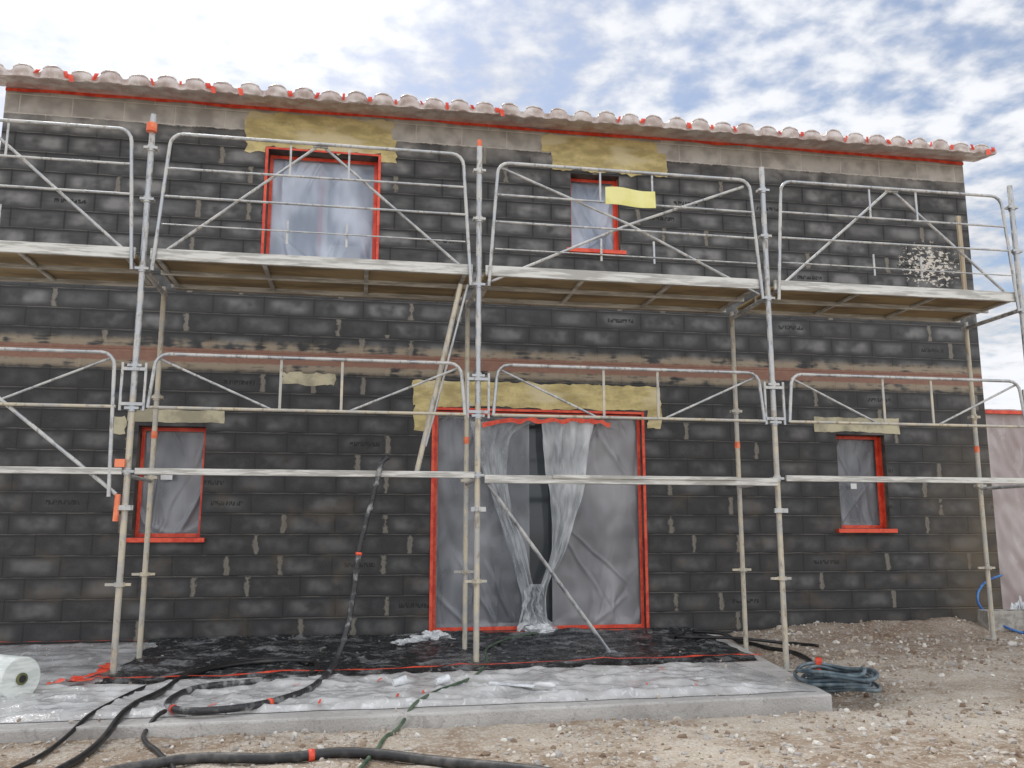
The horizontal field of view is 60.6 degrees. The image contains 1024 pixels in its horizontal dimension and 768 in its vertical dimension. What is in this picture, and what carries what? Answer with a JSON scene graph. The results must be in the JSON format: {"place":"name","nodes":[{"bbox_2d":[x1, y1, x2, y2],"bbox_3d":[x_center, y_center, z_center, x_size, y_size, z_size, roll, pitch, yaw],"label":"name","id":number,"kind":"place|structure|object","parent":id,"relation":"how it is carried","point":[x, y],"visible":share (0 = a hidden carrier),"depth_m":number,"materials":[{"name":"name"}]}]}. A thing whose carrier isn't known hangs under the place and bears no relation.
{"place":"outdoors","nodes":[
{"label":"outdoors","id":0,"kind":"place"},
{"bbox_2d":[0,616,1023,767],"bbox_3d":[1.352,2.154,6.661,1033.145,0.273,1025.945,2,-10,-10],"label":"ground","id":1,"kind":"structure","parent":0,"point":[459,741],"depth_m":4.77,"materials":[{"name":"beige gravel"}]},
{"bbox_2d":[141,709,175,767],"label":"air hose","id":2,"kind":"object","parent":1,"relation":"on","point":[157,751],"visible":0.91,"depth_m":4.53,"materials":[{"name":"black rubber"}]},
{"bbox_2d":[11,657,308,767],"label":"air hose","id":3,"kind":"object","parent":1,"relation":"on","point":[57,743],"visible":0.69,"depth_m":4.85,"materials":[{"name":"black rubber"}]},
{"bbox_2d":[55,658,319,767],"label":"air hose","id":4,"kind":"object","parent":1,"relation":"on","point":[99,742],"visible":0.96,"depth_m":5.42,"materials":[{"name":"black rubber"}]},
{"bbox_2d":[105,747,551,767],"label":"water hose","id":5,"kind":"object","parent":1,"relation":"on","point":[308,755],"visible":0.99,"depth_m":4.18,"materials":[{"name":"rubber"}]},
{"bbox_2d":[0,634,831,743],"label":"terrace slab","id":6,"kind":"structure","parent":1,"relation":"on","point":[666,708],"depth_m":5.07,"materials":[{"name":"concrete"}]},
{"bbox_2d":[0,642,157,685],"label":"clear plastic sheet","id":7,"kind":"object","parent":6,"relation":"on","point":[64,663],"visible":0.66,"depth_m":7.12,"materials":[{"name":"clear plastic"}]},
{"bbox_2d":[24,640,762,684],"bbox_3d":[-1.365,2.193,7.190,6.622,0.034,2.375,2,-10,-10],"label":"masking tape strip","id":8,"kind":"object","parent":7,"relation":"on","point":[105,667],"visible":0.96,"depth_m":6.26,"materials":[{"name":"red plastic"}]},
{"bbox_2d":[0,662,814,722],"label":"protective film","id":9,"kind":"object","parent":6,"relation":"on","point":[50,703],"visible":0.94,"depth_m":5.56,"materials":[{"name":"plastic"}]},
{"bbox_2d":[0,654,40,697],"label":"plastic film roll","id":10,"kind":"object","parent":9,"relation":"on","point":[19,675],"visible":0.9,"depth_m":5.36,"materials":[{"name":"plastic"}]},
{"bbox_2d":[164,455,389,714],"bbox_3d":[-1.581,1.208,5.925,0.765,1.603,1.956,-3,-10,15],"label":"render hose","id":11,"kind":"object","parent":9,"relation":"on","point":[170,707],"visible":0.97,"depth_m":5.77,"materials":[{"name":"black rubber"}]},
{"bbox_2d":[392,675,407,685],"bbox_3d":[-0.735,1.942,5.734,0.099,0.066,0.060,5,-11,-28],"label":"plastic cup","id":12,"kind":"object","parent":9,"relation":"on","point":[401,680],"visible":1,"depth_m":5.72,"materials":[{"name":"white plastic"}]},
{"bbox_2d":[435,674,449,684],"bbox_3d":[-0.459,1.950,5.780,0.099,0.066,0.060,5,-11,-28],"label":"plastic cup","id":13,"kind":"object","parent":9,"relation":"on","point":[444,679],"visible":1,"depth_m":5.76,"materials":[{"name":"white plastic"}]},
{"bbox_2d":[209,667,697,705],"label":"tape scraps","id":14,"kind":"object","parent":9,"relation":"on","point":[422,690],"visible":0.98,"depth_m":5.45,"materials":[{"name":"red plastic"}]},
{"bbox_2d":[488,681,555,687],"bbox_3d":[0.065,1.926,5.648,0.466,0.036,0.070,-5,-11,25],"label":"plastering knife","id":15,"kind":"object","parent":9,"relation":"on","point":[545,684],"visible":1,"depth_m":5.61,"materials":[{"name":"white plastic"}]},
{"bbox_2d":[95,626,756,683],"bbox_3d":[-0.502,2.260,7.482,5.421,0.067,2.462,2,-10,-10],"label":"black plastic sheet","id":16,"kind":"object","parent":6,"relation":"on","point":[560,648],"visible":0.91,"depth_m":7.33,"materials":[{"name":"black plastic"}]},
{"bbox_2d":[390,638,419,644],"bbox_3d":[-0.964,2.337,7.982,0.292,0.044,0.336,5,-11,-27],"label":"crumpled plastic","id":17,"kind":"object","parent":16,"relation":"on","point":[405,641],"visible":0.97,"depth_m":7.93,"materials":[{"name":"white plastic"}]},
{"bbox_2d":[409,630,453,640],"bbox_3d":[-0.746,2.360,8.251,0.435,0.088,0.367,2,-10,-10],"label":"crumpled plastic","id":18,"kind":"object","parent":16,"relation":"on","point":[435,635],"visible":0.96,"depth_m":8.19,"materials":[{"name":"white plastic"}]},
{"bbox_2d":[525,623,554,632],"bbox_3d":[0.279,2.437,8.744,0.312,0.101,0.163,2,-10,-10],"label":"crumpled plastic","id":19,"kind":"object","parent":16,"relation":"on","point":[542,628],"visible":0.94,"depth_m":8.70,"materials":[{"name":"white plastic"}]},
{"bbox_2d":[793,657,881,692],"bbox_3d":[2.252,2.018,6.063,0.538,0.184,0.652,2,-10,-10],"label":"hose coil","id":20,"kind":"object","parent":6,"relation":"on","point":[825,677],"visible":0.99,"depth_m":5.89,"materials":[{"name":"rubber"}]},
{"bbox_2d":[358,632,537,767],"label":"garden hose","id":21,"kind":"object","parent":1,"relation":"on","point":[380,743],"visible":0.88,"depth_m":5.32,"materials":[{"name":"rubber"}]},
{"bbox_2d":[0,87,1002,644],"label":"walls","id":22,"kind":"structure","parent":1,"relation":"on","point":[272,555],"depth_m":9.21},
{"bbox_2d":[244,111,667,430],"bbox_3d":[-0.523,-1.172,9.365,4.656,3.386,0.010,2,-10,-10],"label":"lintel","id":23,"kind":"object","parent":22,"relation":"attached to","point":[605,153],"visible":0.94,"depth_m":9.39,"materials":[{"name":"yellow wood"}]},
{"bbox_2d":[5,87,963,631],"bbox_3d":[0.171,-0.165,9.367,10.760,5.479,0.195,2,-10,-10],"label":"masking tape","id":24,"kind":"object","parent":22,"relation":"attached to","point":[881,527],"visible":0.66,"depth_m":9.28,"materials":[{"name":"red plastic"}]},
{"bbox_2d":[113,372,899,434],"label":"lintels","id":25,"kind":"object","parent":22,"relation":"attached to","point":[202,416],"visible":0.81,"depth_m":8.89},
{"bbox_2d":[131,149,890,631],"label":"reveals","id":26,"kind":"object","parent":22,"relation":"attached to","point":[375,159],"visible":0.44,"depth_m":9.36,"materials":[{"name":"paint"}]},
{"bbox_2d":[269,159,373,258],"bbox_3d":[-2.031,-1.767,9.399,1.140,1.340,0.055,2,-10,-10],"label":"window film","id":27,"kind":"object","parent":26,"relation":"attached to","point":[322,192],"depth_m":9.41,"materials":[{"name":"plastic"}]},
{"bbox_2d":[435,415,529,627],"bbox_3d":[-0.314,1.396,9.062,1.010,2.230,0.066,2,-10,-10],"label":"door film","id":28,"kind":"object","parent":26,"relation":"attached to","point":[499,561],"depth_m":9.05,"materials":[{"name":"clear plastic"}]},
{"bbox_2d":[473,421,530,624],"bbox_3d":[-0.061,1.435,9.026,0.760,2.140,0.117,2,-10,-10],"label":"door drape","id":29,"kind":"object","parent":26,"relation":"hanging from","point":[496,468],"depth_m":9.06,"materials":[{"name":"clear plastic"}]},
{"bbox_2d":[482,417,610,427],"bbox_3d":[0.372,0.409,9.219,1.388,0.127,0.021,2,-10,-10],"label":"loose tape","id":30,"kind":"object","parent":26,"relation":"attached to","point":[538,421],"visible":0.92,"depth_m":9.21,"materials":[{"name":"red plastic"}]},
{"bbox_2d":[571,181,612,249],"bbox_3d":[0.897,-1.882,9.922,0.560,0.880,0.050,2,-10,-10],"label":"window film","id":31,"kind":"object","parent":26,"relation":"attached to","point":[581,215],"depth_m":9.93,"materials":[{"name":"plastic"}]},
{"bbox_2d":[552,418,640,624],"bbox_3d":[0.898,1.431,9.268,0.970,2.230,0.067,2,-10,-10],"label":"door film","id":32,"kind":"object","parent":26,"relation":"attached to","point":[597,571],"depth_m":9.25,"materials":[{"name":"clear plastic"}]},
{"bbox_2d":[497,421,552,621],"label":"window panes","id":33,"kind":"object","parent":22,"relation":"in","point":[540,526],"visible":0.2,"depth_m":9.26,"materials":[{"name":"glass"}]},
{"bbox_2d":[534,419,593,622],"bbox_3d":[0.513,1.439,9.106,0.762,2.160,0.098,2,-10,-13],"label":"door drape","id":34,"kind":"object","parent":22,"relation":"hanging from","point":[566,448],"depth_m":9.20,"materials":[{"name":"clear plastic"}]},
{"bbox_2d":[517,584,558,630],"bbox_3d":[0.268,2.257,8.865,0.480,0.455,0.126,2,-10,-10],"label":"door drape","id":35,"kind":"object","parent":34,"relation":"hanging from","point":[531,604],"depth_m":8.86,"materials":[{"name":"clear plastic"}]},
{"bbox_3d":[-0.404,-3.067,13.475,10.988,1.710,8.000,2,-10,-10],"label":"roof","id":36,"kind":"object","parent":22,"relation":"on","visible":0},
{"bbox_2d":[0,65,996,161],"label":"eave film","id":37,"kind":"object","parent":36,"relation":"attached to","point":[54,78],"visible":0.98,"depth_m":9.40,"materials":[{"name":"plastic film"}]},
{"bbox_2d":[0,63,988,147],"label":"tile rims","id":38,"kind":"object","parent":37,"relation":"attached to","point":[197,78],"visible":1,"depth_m":9.29,"materials":[{"name":"ceramic"}]},
{"bbox_2d":[33,69,994,154],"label":"eave tape dabs","id":39,"kind":"object","parent":37,"relation":"attached to","point":[290,93],"visible":1,"depth_m":9.19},
{"bbox_3d":[0.239,0.089,9.523,7.960,4.960,0.130,2,-10,-10],"label":"window","id":40,"kind":"object","parent":22,"relation":"attached to","visible":0},
{"bbox_2d":[139,431,203,532],"bbox_3d":[-3.365,0.973,8.693,0.630,1.080,0.048,2,-10,-10],"label":"window film","id":41,"kind":"object","parent":40,"relation":"attached to","point":[176,504],"depth_m":8.70,"materials":[{"name":"clear plastic"}]},
{"bbox_2d":[160,475,856,488],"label":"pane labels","id":42,"kind":"object","parent":40,"relation":"attached to","point":[169,477],"visible":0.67,"depth_m":8.64,"materials":[{"name":"white plastic"}]},
{"bbox_2d":[836,439,879,528],"bbox_3d":[3.878,1.113,9.936,0.590,1.040,0.045,2,-10,-10],"label":"window film","id":43,"kind":"object","parent":40,"relation":"attached to","point":[859,505],"depth_m":9.95,"materials":[{"name":"clear plastic"}]},
{"bbox_2d":[0,113,1023,674],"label":"scaffolding","id":44,"kind":"object","parent":1,"relation":"on","point":[98,265],"visible":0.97,"depth_m":7.41,"materials":[{"name":"metal"}]},
{"bbox_2d":[674,631,818,646],"bbox_3d":[2.166,2.393,8.175,1.321,0.073,0.418,-6,-11,30],"label":"supply hose","id":45,"kind":"object","parent":1,"relation":"on","point":[679,635],"visible":0.94,"depth_m":8.19,"materials":[{"name":"black rubber"}]},
{"bbox_2d":[692,629,836,692],"bbox_3d":[2.264,2.346,7.570,0.440,0.192,2.519,2,-10,-12],"label":"supply hose","id":46,"kind":"object","parent":1,"relation":"on","point":[801,655],"visible":0.53,"depth_m":8.14,"materials":[{"name":"black rubber"}]},
{"bbox_2d":[976,574,1023,633],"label":"blue hose","id":47,"kind":"object","parent":1,"relation":"on","point":[981,607],"visible":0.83,"depth_m":9.23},
{"bbox_2d":[977,609,1023,630],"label":"concrete block","id":48,"kind":"object","parent":1,"relation":"on","point":[1012,618],"depth_m":8.94,"materials":[{"name":"grey concrete"}]},
{"bbox_2d":[1010,596,1023,608],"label":"plastic bag","id":49,"kind":"object","parent":48,"relation":"on","point":[1018,605],"visible":0.22,"depth_m":9.31,"materials":[{"name":"white plastic"}]},
{"bbox_2d":[0,0,1023,409],"label":"sky","id":50,"kind":"structure","parent":0,"point":[952,71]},
{"bbox_3d":[7.366,1.761,10.651,3.840,2.720,0.200,2,-10,-10],"label":"garden wall","id":51,"kind":"object","parent":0,"visible":0},
{"bbox_2d":[985,409,1023,608],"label":"wall film","id":52,"kind":"object","parent":51,"relation":"attached to","point":[1006,451],"depth_m":10.31,"materials":[{"name":"white plastic"}]},
{"bbox_2d":[985,410,1021,414],"bbox_3d":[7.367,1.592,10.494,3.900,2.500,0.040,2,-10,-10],"label":"wall tape","id":53,"kind":"object","parent":52,"relation":"attached to","point":[1002,412],"depth_m":10.42,"materials":[{"name":"red plastic"}]}
]}

